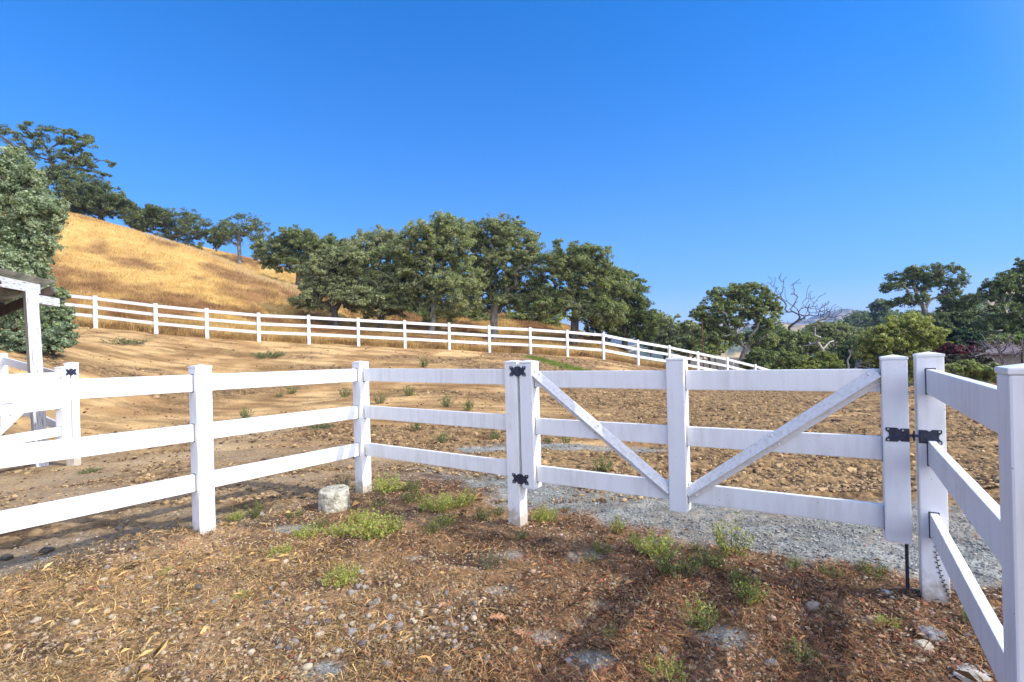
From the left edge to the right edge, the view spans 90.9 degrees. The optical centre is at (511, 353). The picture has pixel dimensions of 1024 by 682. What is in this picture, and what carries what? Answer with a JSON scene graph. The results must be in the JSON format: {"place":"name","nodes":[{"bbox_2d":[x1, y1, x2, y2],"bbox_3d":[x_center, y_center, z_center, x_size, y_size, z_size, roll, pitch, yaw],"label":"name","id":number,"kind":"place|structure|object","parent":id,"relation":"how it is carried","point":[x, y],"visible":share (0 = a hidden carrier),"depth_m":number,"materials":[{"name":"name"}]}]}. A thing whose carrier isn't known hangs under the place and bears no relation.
{"place":"outdoors","nodes":[
{"label":"outdoors","id":0,"kind":"place"},
{"bbox_2d":[0,443,1001,676],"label":"gravel","id":1,"kind":"structure","parent":0,"point":[979,549],"depth_m":3.99,"materials":[{"name":"gravel"}]},
{"bbox_2d":[0,216,1002,681],"bbox_3d":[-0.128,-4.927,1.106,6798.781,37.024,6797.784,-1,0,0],"label":"ground","id":2,"kind":"structure","parent":0,"point":[236,356],"depth_m":5.37,"materials":[{"name":"soil"}]},
{"bbox_2d":[0,268,59,466],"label":"shed","id":3,"kind":"structure","parent":2,"relation":"on","point":[14,285],"depth_m":7.77,"materials":[{"name":"white paint"}]},
{"bbox_2d":[0,144,70,331],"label":"olive tree","id":4,"kind":"object","parent":2,"relation":"on","point":[34,218],"visible":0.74,"depth_m":16.68,"materials":[{"name":"green plant"}]},
{"bbox_2d":[0,321,79,353],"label":"shrub","id":5,"kind":"object","parent":2,"relation":"on","point":[61,336],"visible":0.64,"depth_m":15.18,"materials":[{"name":"green plant"}]},
{"bbox_2d":[0,353,80,465],"bbox_3d":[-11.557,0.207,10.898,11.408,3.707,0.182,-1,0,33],"label":"rail fence","id":6,"kind":"object","parent":2,"relation":"on","point":[5,361],"visible":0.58,"depth_m":7.89,"materials":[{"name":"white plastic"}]},
{"bbox_2d":[0,366,76,445],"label":"gate","id":7,"kind":"structure","parent":6,"relation":"attached to","point":[62,428],"depth_m":7.26,"materials":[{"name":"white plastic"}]},
{"bbox_2d":[0,120,116,190],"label":"oak tree","id":8,"kind":"object","parent":2,"relation":"on","point":[87,140],"visible":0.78,"depth_m":65.23,"materials":[{"name":"green plant"}]},
{"bbox_2d":[40,287,76,354],"bbox_3d":[-14.589,-0.910,16.022,1.279,2.467,0.897,-1,0,0],"label":"shrub","id":9,"kind":"object","parent":2,"relation":"on","point":[51,317],"visible":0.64,"depth_m":15.88,"materials":[{"name":"green plant"}]},
{"bbox_2d":[44,162,146,224],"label":"oak tree","id":10,"kind":"object","parent":2,"relation":"on","point":[102,202],"visible":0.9,"depth_m":61.04,"materials":[{"name":"green plant"}]},
{"bbox_2d":[101,337,147,344],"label":"weed","id":11,"kind":"object","parent":2,"relation":"on","point":[126,342],"visible":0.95,"depth_m":20.32,"materials":[{"name":"green plant"}]},
{"bbox_2d":[127,203,166,231],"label":"oak tree","id":12,"kind":"object","parent":2,"relation":"on","point":[153,215],"visible":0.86,"depth_m":71.22,"materials":[{"name":"green plant"}]},
{"bbox_2d":[145,206,213,249],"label":"oak tree","id":13,"kind":"object","parent":2,"relation":"on","point":[184,229],"visible":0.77,"depth_m":75.20,"materials":[{"name":"green plant"}]},
{"bbox_2d":[63,212,300,296],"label":"dry grass","id":14,"kind":"structure","parent":2,"relation":"on","point":[293,288],"depth_m":55.25,"materials":[{"name":"plant"}]},
{"bbox_2d":[206,224,231,251],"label":"oak tree","id":15,"kind":"object","parent":2,"relation":"on","point":[217,244],"visible":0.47,"depth_m":79.75,"materials":[{"name":"green plant"}]},
{"bbox_2d":[226,508,245,520],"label":"weed","id":16,"kind":"object","parent":2,"relation":"on","point":[236,515],"visible":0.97,"depth_m":4.55,"materials":[{"name":"green plant"}]},
{"bbox_2d":[211,212,270,263],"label":"oak tree","id":17,"kind":"object","parent":2,"relation":"on","point":[238,233],"visible":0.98,"depth_m":71.45,"materials":[{"name":"green plant"}]},
{"bbox_2d":[245,499,266,518],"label":"weed","id":18,"kind":"object","parent":2,"relation":"on","point":[257,513],"visible":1,"depth_m":4.67,"materials":[{"name":"green plant"}]},
{"bbox_2d":[0,360,527,533],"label":"rail fence","id":19,"kind":"object","parent":2,"relation":"on","point":[199,383],"visible":0.9,"depth_m":4.39,"materials":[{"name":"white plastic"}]},
{"bbox_2d":[509,355,925,592],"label":"gate","id":20,"kind":"structure","parent":19,"relation":"attached to","point":[680,491],"depth_m":3.50,"materials":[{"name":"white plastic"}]},
{"bbox_2d":[251,350,288,357],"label":"weed","id":21,"kind":"object","parent":2,"relation":"on","point":[271,355],"visible":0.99,"depth_m":21.07,"materials":[{"name":"green plant"}]},
{"bbox_2d":[264,542,291,557],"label":"weed","id":22,"kind":"object","parent":2,"relation":"on","point":[277,551],"visible":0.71,"depth_m":3.66,"materials":[{"name":"green plant"}]},
{"bbox_2d":[247,223,347,285],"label":"oak tree","id":23,"kind":"object","parent":2,"relation":"on","point":[290,247],"visible":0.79,"depth_m":64.98,"materials":[{"name":"green plant"}]},
{"bbox_2d":[291,521,320,539],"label":"weed","id":24,"kind":"object","parent":2,"relation":"on","point":[302,531],"visible":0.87,"depth_m":4.06,"materials":[{"name":"green plant"}]},
{"bbox_2d":[318,484,349,513],"bbox_3d":[-1.740,1.436,4.930,0.303,0.261,0.306,-1,0,0],"label":"concrete stump","id":25,"kind":"object","parent":2,"relation":"on","point":[333,498],"visible":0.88,"depth_m":4.82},
{"bbox_2d":[287,241,384,325],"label":"oak tree","id":26,"kind":"object","parent":2,"relation":"on","point":[324,273],"visible":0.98,"depth_m":40.23,"materials":[{"name":"green plant"}]},
{"bbox_2d":[321,520,350,537],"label":"weed","id":27,"kind":"object","parent":2,"relation":"on","point":[338,529],"visible":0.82,"depth_m":4.11,"materials":[{"name":"green plant"}]},
{"bbox_2d":[321,560,364,588],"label":"weed","id":28,"kind":"object","parent":2,"relation":"on","point":[344,576],"visible":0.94,"depth_m":3.21,"materials":[{"name":"green plant"}]},
{"bbox_2d":[5,212,700,369],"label":"dry grass","id":29,"kind":"structure","parent":2,"relation":"on","point":[101,294],"depth_m":40.96,"materials":[{"name":"plant"}]},
{"bbox_2d":[345,508,371,524],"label":"weed","id":30,"kind":"object","parent":2,"relation":"on","point":[358,518],"visible":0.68,"depth_m":4.51,"materials":[{"name":"green plant"}]},
{"bbox_2d":[342,507,400,539],"bbox_3d":[-1.167,1.413,4.167,0.484,0.240,0.438,-1,0,-43],"label":"weed","id":31,"kind":"object","parent":2,"relation":"on","point":[372,530],"visible":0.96,"depth_m":4.13,"materials":[{"name":"green plant"}]},
{"bbox_2d":[342,224,406,266],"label":"oak tree","id":32,"kind":"object","parent":2,"relation":"on","point":[372,241],"visible":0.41,"depth_m":59.30,"materials":[{"name":"green plant"}]},
{"bbox_2d":[370,471,406,492],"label":"weed","id":33,"kind":"object","parent":2,"relation":"on","point":[385,487],"visible":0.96,"depth_m":5.59,"materials":[{"name":"green plant"}]},
{"bbox_2d":[345,244,435,327],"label":"oak tree","id":34,"kind":"object","parent":2,"relation":"on","point":[386,275],"visible":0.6,"depth_m":41.15,"materials":[{"name":"green plant"}]},
{"bbox_2d":[387,510,404,532],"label":"weed","id":35,"kind":"object","parent":2,"relation":"on","point":[399,522],"visible":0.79,"depth_m":4.27,"materials":[{"name":"green plant"}]},
{"bbox_2d":[400,488,426,503],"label":"weed","id":36,"kind":"object","parent":2,"relation":"on","point":[409,495],"visible":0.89,"depth_m":5.17,"materials":[{"name":"green plant"}]},
{"bbox_2d":[65,294,769,369],"bbox_3d":[-3.099,-0.107,26.608,46.814,7.909,2.434,-1,0,-14],"label":"rail fence","id":37,"kind":"object","parent":2,"relation":"on","point":[95,307],"visible":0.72,"depth_m":25.45,"materials":[{"name":"wood"}]},
{"bbox_2d":[415,491,453,511],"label":"weed","id":38,"kind":"object","parent":2,"relation":"on","point":[444,504],"visible":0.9,"depth_m":4.89,"materials":[{"name":"green plant"}]},
{"bbox_2d":[424,516,445,534],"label":"weed","id":39,"kind":"object","parent":2,"relation":"on","point":[431,527],"visible":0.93,"depth_m":4.25,"materials":[{"name":"green plant"}]},
{"bbox_2d":[384,210,491,335],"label":"oak tree","id":40,"kind":"object","parent":2,"relation":"on","point":[453,282],"visible":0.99,"depth_m":40.18,"materials":[{"name":"green plant"}]},
{"bbox_2d":[438,506,456,526],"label":"weed","id":41,"kind":"object","parent":2,"relation":"on","point":[447,520],"visible":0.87,"depth_m":4.47,"materials":[{"name":"green plant"}]},
{"bbox_2d":[441,490,471,509],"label":"weed","id":42,"kind":"object","parent":2,"relation":"on","point":[460,504],"visible":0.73,"depth_m":5.02,"materials":[{"name":"green plant"}]},
{"bbox_2d":[459,483,476,504],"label":"weed","id":43,"kind":"object","parent":2,"relation":"on","point":[473,497],"visible":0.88,"depth_m":5.09,"materials":[{"name":"green plant"}]},
{"bbox_2d":[440,298,502,321],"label":"oak tree","id":44,"kind":"object","parent":2,"relation":"on","point":[479,315],"visible":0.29,"depth_m":53.09,"materials":[{"name":"green plant"}]},
{"bbox_2d":[1,493,965,681],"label":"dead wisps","id":45,"kind":"object","parent":2,"relation":"on","point":[402,608],"visible":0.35,"depth_m":2.71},
{"bbox_2d":[477,546,507,569],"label":"weed","id":46,"kind":"object","parent":2,"relation":"on","point":[482,560],"visible":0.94,"depth_m":3.53,"materials":[{"name":"green plant"}]},
{"bbox_2d":[0,326,998,507],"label":"dirt clods","id":47,"kind":"object","parent":2,"relation":"on","point":[831,488],"visible":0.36,"depth_m":7.27,"materials":[{"name":"soil"}]},
{"bbox_2d":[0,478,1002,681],"bbox_3d":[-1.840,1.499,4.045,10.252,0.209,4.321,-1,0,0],"label":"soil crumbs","id":48,"kind":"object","parent":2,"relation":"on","point":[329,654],"visible":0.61,"depth_m":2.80,"materials":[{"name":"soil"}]},
{"bbox_2d":[0,473,1002,681],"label":"straw","id":49,"kind":"object","parent":2,"relation":"on","point":[452,663],"visible":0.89,"depth_m":2.77,"materials":[{"name":"plant"}]},
{"bbox_2d":[0,469,1002,681],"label":"leaf litter","id":50,"kind":"object","parent":2,"relation":"on","point":[958,661],"visible":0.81,"depth_m":2.66,"materials":[{"name":"plant"}]},
{"bbox_2d":[459,212,545,339],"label":"oak tree","id":51,"kind":"object","parent":2,"relation":"on","point":[504,235],"visible":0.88,"depth_m":42.08,"materials":[{"name":"green plant"}]},
{"bbox_2d":[505,282,570,327],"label":"oak tree","id":52,"kind":"object","parent":2,"relation":"on","point":[520,315],"visible":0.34,"depth_m":55.25,"materials":[{"name":"green plant"}]},
{"bbox_2d":[531,502,560,522],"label":"weed","id":53,"kind":"object","parent":2,"relation":"on","point":[545,514],"visible":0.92,"depth_m":4.60,"materials":[{"name":"green plant"}]},
{"bbox_2d":[525,238,638,345],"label":"oak tree","id":54,"kind":"object","parent":2,"relation":"on","point":[596,302],"visible":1,"depth_m":41.04,"materials":[{"name":"green plant"}]},
{"bbox_2d":[592,451,612,471],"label":"weed","id":55,"kind":"object","parent":2,"relation":"on","point":[596,468],"visible":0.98,"depth_m":6.34,"materials":[{"name":"green plant"}]},
{"bbox_2d":[591,538,613,554],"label":"weed","id":56,"kind":"object","parent":2,"relation":"on","point":[599,548],"visible":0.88,"depth_m":3.79,"materials":[{"name":"green plant"}]},
{"bbox_2d":[609,513,625,534],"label":"weed","id":57,"kind":"object","parent":2,"relation":"on","point":[621,527],"visible":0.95,"depth_m":4.18,"materials":[{"name":"green plant"}]},
{"bbox_2d":[583,269,664,352],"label":"oak tree","id":58,"kind":"object","parent":2,"relation":"on","point":[645,317],"visible":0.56,"depth_m":45.37,"materials":[{"name":"green plant"}]},
{"bbox_2d":[629,528,682,559],"bbox_3d":[1.058,1.409,3.732,0.403,0.200,0.364,-1,0,29],"label":"weed","id":59,"kind":"object","parent":2,"relation":"on","point":[659,547],"visible":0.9,"depth_m":3.70,"materials":[{"name":"green plant"}]},
{"bbox_2d":[642,311,682,363],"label":"oak tree","id":60,"kind":"object","parent":2,"relation":"on","point":[667,330],"visible":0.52,"depth_m":66.81,"materials":[{"name":"green plant"}]},
{"bbox_2d":[641,652,688,681],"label":"weed","id":61,"kind":"object","parent":2,"relation":"on","point":[671,673],"visible":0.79,"depth_m":2.28,"materials":[{"name":"green plant"}]},
{"bbox_2d":[652,544,704,578],"bbox_3d":[1.097,1.381,3.318,0.326,0.225,0.271,-1,0,-20],"label":"weed","id":62,"kind":"object","parent":2,"relation":"on","point":[672,566],"visible":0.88,"depth_m":3.32,"materials":[{"name":"green plant"}]},
{"bbox_2d":[668,319,707,368],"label":"oak tree","id":63,"kind":"object","parent":2,"relation":"on","point":[677,341],"visible":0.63,"depth_m":61.66,"materials":[{"name":"green plant"}]},
{"bbox_2d":[678,591,720,632],"bbox_3d":[1.002,1.383,2.697,0.184,0.214,0.172,-1,0,-41],"label":"weed","id":64,"kind":"object","parent":2,"relation":"on","point":[699,618],"visible":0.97,"depth_m":2.69,"materials":[{"name":"green plant"}]},
{"bbox_2d":[691,334,731,367],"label":"oak tree","id":65,"kind":"object","parent":2,"relation":"on","point":[710,349],"visible":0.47,"depth_m":57.44,"materials":[{"name":"green plant"}]},
{"bbox_2d":[695,547,727,569],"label":"weed","id":66,"kind":"object","parent":2,"relation":"on","point":[708,555],"visible":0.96,"depth_m":3.46,"materials":[{"name":"green plant"}]},
{"bbox_2d":[712,511,755,555],"bbox_3d":[1.593,1.313,3.681,0.296,0.346,0.277,-1,0,6],"label":"weed","id":67,"kind":"object","parent":2,"relation":"on","point":[724,547],"visible":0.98,"depth_m":3.63,"materials":[{"name":"green plant"}]},
{"bbox_2d":[687,282,784,367],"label":"oak tree","id":68,"kind":"object","parent":2,"relation":"on","point":[736,294],"visible":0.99,"depth_m":43.56,"materials":[{"name":"green plant"}]},
{"bbox_2d":[725,564,752,587],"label":"weed","id":69,"kind":"object","parent":2,"relation":"on","point":[738,574],"visible":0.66,"depth_m":3.17,"materials":[{"name":"green plant"}]},
{"bbox_2d":[731,566,769,606],"bbox_3d":[1.397,1.373,2.973,0.192,0.219,0.236,-1,0,-24],"label":"weed","id":70,"kind":"object","parent":2,"relation":"on","point":[757,592],"visible":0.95,"depth_m":2.95,"materials":[{"name":"green plant"}]},
{"bbox_2d":[739,346,772,369],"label":"shrub","id":71,"kind":"object","parent":2,"relation":"on","point":[756,355],"visible":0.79,"depth_m":37.65,"materials":[{"name":"green plant"}]},
{"bbox_2d":[751,347,801,369],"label":"shrub","id":72,"kind":"object","parent":2,"relation":"on","point":[774,360],"visible":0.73,"depth_m":33.57,"materials":[{"name":"green plant"}]},
{"bbox_2d":[749,326,832,356],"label":"tree","id":73,"kind":"object","parent":2,"relation":"on","point":[795,341],"visible":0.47,"depth_m":50.73,"materials":[{"name":"green plant"}]},
{"bbox_2d":[784,555,803,570],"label":"weed","id":74,"kind":"object","parent":2,"relation":"on","point":[795,565],"visible":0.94,"depth_m":3.40,"materials":[{"name":"green plant"}]},
{"bbox_2d":[767,272,829,329],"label":"dead tree","id":75,"kind":"object","parent":2,"relation":"on","point":[798,314],"visible":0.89,"depth_m":59.77,"materials":[{"name":"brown wood"}]},
{"bbox_2d":[780,635,819,666],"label":"weed","id":76,"kind":"object","parent":2,"relation":"on","point":[795,644],"visible":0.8,"depth_m":2.38,"materials":[{"name":"green plant"}]},
{"bbox_2d":[789,350,845,368],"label":"shrub","id":77,"kind":"object","parent":2,"relation":"on","point":[825,361],"visible":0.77,"depth_m":32.79,"materials":[{"name":"green plant"}]},
{"bbox_2d":[804,325,833,350],"bbox_3d":[24.476,0.717,40.388,3.125,5.919,1.510,-1,0,-33],"label":"dead tree","id":78,"kind":"object","parent":2,"relation":"on","point":[817,342],"visible":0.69,"depth_m":39.88,"materials":[{"name":"grey wood"}]},
{"bbox_2d":[815,563,843,578],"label":"weed","id":79,"kind":"object","parent":2,"relation":"on","point":[825,570],"visible":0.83,"depth_m":3.27,"materials":[{"name":"green plant"}]},
{"bbox_2d":[804,319,864,356],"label":"tree","id":80,"kind":"object","parent":2,"relation":"on","point":[837,333],"visible":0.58,"depth_m":55.24,"materials":[{"name":"green plant"}]},
{"bbox_2d":[825,335,877,368],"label":"tree","id":81,"kind":"object","parent":2,"relation":"on","point":[842,353],"visible":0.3,"depth_m":45.32,"materials":[{"name":"green plant"}]},
{"bbox_2d":[838,310,873,336],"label":"tree","id":82,"kind":"object","parent":2,"relation":"on","point":[863,316],"visible":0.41,"depth_m":129.15,"materials":[{"name":"green plant"}]},
{"bbox_2d":[847,349,876,368],"bbox_3d":[20.989,1.243,30.393,2.784,3.054,1.011,-1,0,-9],"label":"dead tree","id":83,"kind":"object","parent":2,"relation":"on","point":[857,365],"visible":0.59,"depth_m":30.20,"materials":[{"name":"grey wood"}]},
{"bbox_2d":[853,557,889,579],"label":"weed","id":84,"kind":"object","parent":2,"relation":"on","point":[866,567],"visible":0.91,"depth_m":3.22,"materials":[{"name":"green plant"}]},
{"bbox_2d":[866,298,899,329],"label":"tree","id":85,"kind":"object","parent":2,"relation":"on","point":[881,308],"visible":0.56,"depth_m":109.49,"materials":[{"name":"green plant"}]},
{"bbox_2d":[871,612,901,628],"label":"weed","id":86,"kind":"object","parent":2,"relation":"on","point":[892,619],"visible":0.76,"depth_m":2.67,"materials":[{"name":"green plant"}]},
{"bbox_2d":[850,311,953,385],"bbox_3d":[23.177,0.168,29.946,6.362,5.423,3.434,-1,0,0],"label":"tree","id":87,"kind":"object","parent":2,"relation":"on","point":[892,335],"visible":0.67,"depth_m":29.02,"materials":[{"name":"green plant"}]},
{"bbox_2d":[877,308,934,331],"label":"tree","id":88,"kind":"object","parent":2,"relation":"on","point":[899,314],"visible":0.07,"depth_m":99.01,"materials":[{"name":"green plant"}]},
{"bbox_2d":[913,639,933,651],"bbox_3d":[2.023,1.442,2.473,0.102,0.054,0.090,-1,0,0],"label":"rock","id":89,"kind":"object","parent":2,"relation":"on","point":[923,642],"visible":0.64,"depth_m":2.47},
{"bbox_2d":[878,262,971,350],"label":"oak tree","id":90,"kind":"object","parent":2,"relation":"on","point":[912,274],"visible":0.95,"depth_m":57.41,"materials":[{"name":"green plant"}]},
{"bbox_2d":[917,625,946,641],"bbox_3d":[2.133,1.433,2.564,0.126,0.069,0.166,-1,0,28],"label":"rock","id":91,"kind":"object","parent":2,"relation":"on","point":[931,631],"visible":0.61,"depth_m":2.54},
{"bbox_2d":[934,342,978,356],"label":"shrub","id":92,"kind":"object","parent":2,"relation":"on","point":[946,348],"visible":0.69,"depth_m":26.85,"materials":[{"name":"red plant"}]},
{"bbox_2d":[926,290,992,338],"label":"tree","id":93,"kind":"object","parent":2,"relation":"on","point":[957,315],"visible":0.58,"depth_m":51.67,"materials":[{"name":"green plant"}]},
{"bbox_2d":[935,326,990,352],"bbox_3d":[26.982,0.407,30.037,3.470,4.162,1.544,-1,0,-13],"label":"shrub","id":94,"kind":"object","parent":2,"relation":"on","point":[959,336],"visible":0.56,"depth_m":29.65,"materials":[{"name":"green plant"}]},
{"bbox_2d":[912,352,1023,681],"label":"rail fence","id":95,"kind":"object","parent":2,"relation":"on","point":[941,472],"visible":0.96,"depth_m":1.88,"materials":[{"name":"white plastic"}]},
{"bbox_2d":[944,352,994,363],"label":"shrub","id":96,"kind":"object","parent":2,"relation":"on","point":[953,358],"visible":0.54,"depth_m":21.77,"materials":[{"name":"green plant"}]},
{"bbox_2d":[944,359,1000,383],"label":"shrub","id":97,"kind":"object","parent":2,"relation":"on","point":[973,369],"visible":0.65,"depth_m":16.67,"materials":[{"name":"green plant"}]},
{"bbox_2d":[952,663,992,681],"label":"rock","id":98,"kind":"object","parent":2,"relation":"on","point":[972,672],"visible":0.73,"depth_m":2.23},
{"bbox_2d":[968,302,1009,334],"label":"tree","id":99,"kind":"object","parent":2,"relation":"on","point":[981,306],"visible":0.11,"depth_m":63.22,"materials":[{"name":"green plant"}]},
{"bbox_2d":[960,332,1023,365],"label":"bare shrub","id":100,"kind":"object","parent":2,"relation":"on","point":[998,348],"visible":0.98,"depth_m":20.97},
{"bbox_2d":[968,257,1023,337],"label":"oak tree","id":101,"kind":"object","parent":2,"relation":"on","point":[1000,287],"visible":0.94,"depth_m":37.57,"materials":[{"name":"green plant"}]},
{"bbox_2d":[977,344,1020,382],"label":"house","id":102,"kind":"structure","parent":2,"relation":"on","point":[1007,354],"depth_m":33.19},
{"bbox_2d":[985,333,1017,363],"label":"shrub","id":103,"kind":"object","parent":2,"relation":"on","point":[1001,336],"visible":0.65,"depth_m":23.90,"materials":[{"name":"green plant"}]},
{"bbox_2d":[1012,331,1023,363],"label":"shrub","id":104,"kind":"object","parent":2,"relation":"on","point":[1019,336],"visible":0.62,"depth_m":24.01,"materials":[{"name":"green plant"}]},
{"bbox_2d":[0,0,1023,332],"label":"sky","id":105,"kind":"structure","parent":0,"point":[835,147],"materials":[{"name":"blue"}]},
{"bbox_2d":[522,355,594,370],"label":"green grass","id":106,"kind":"structure","parent":0,"point":[554,363],"depth_m":23.71,"materials":[{"name":"green plant"}]},
{"bbox_2d":[601,309,863,344],"bbox_3d":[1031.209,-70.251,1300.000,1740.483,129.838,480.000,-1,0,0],"label":"hills","id":107,"kind":"structure","parent":0,"point":[814,319],"depth_m":1248.58,"materials":[{"name":"stone"}]},
{"bbox_2d":[628,286,1023,358],"bbox_3d":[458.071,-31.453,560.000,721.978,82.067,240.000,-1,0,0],"label":"hills","id":108,"kind":"structure","parent":0,"point":[734,351],"depth_m":504.33,"materials":[{"name":"stone"}]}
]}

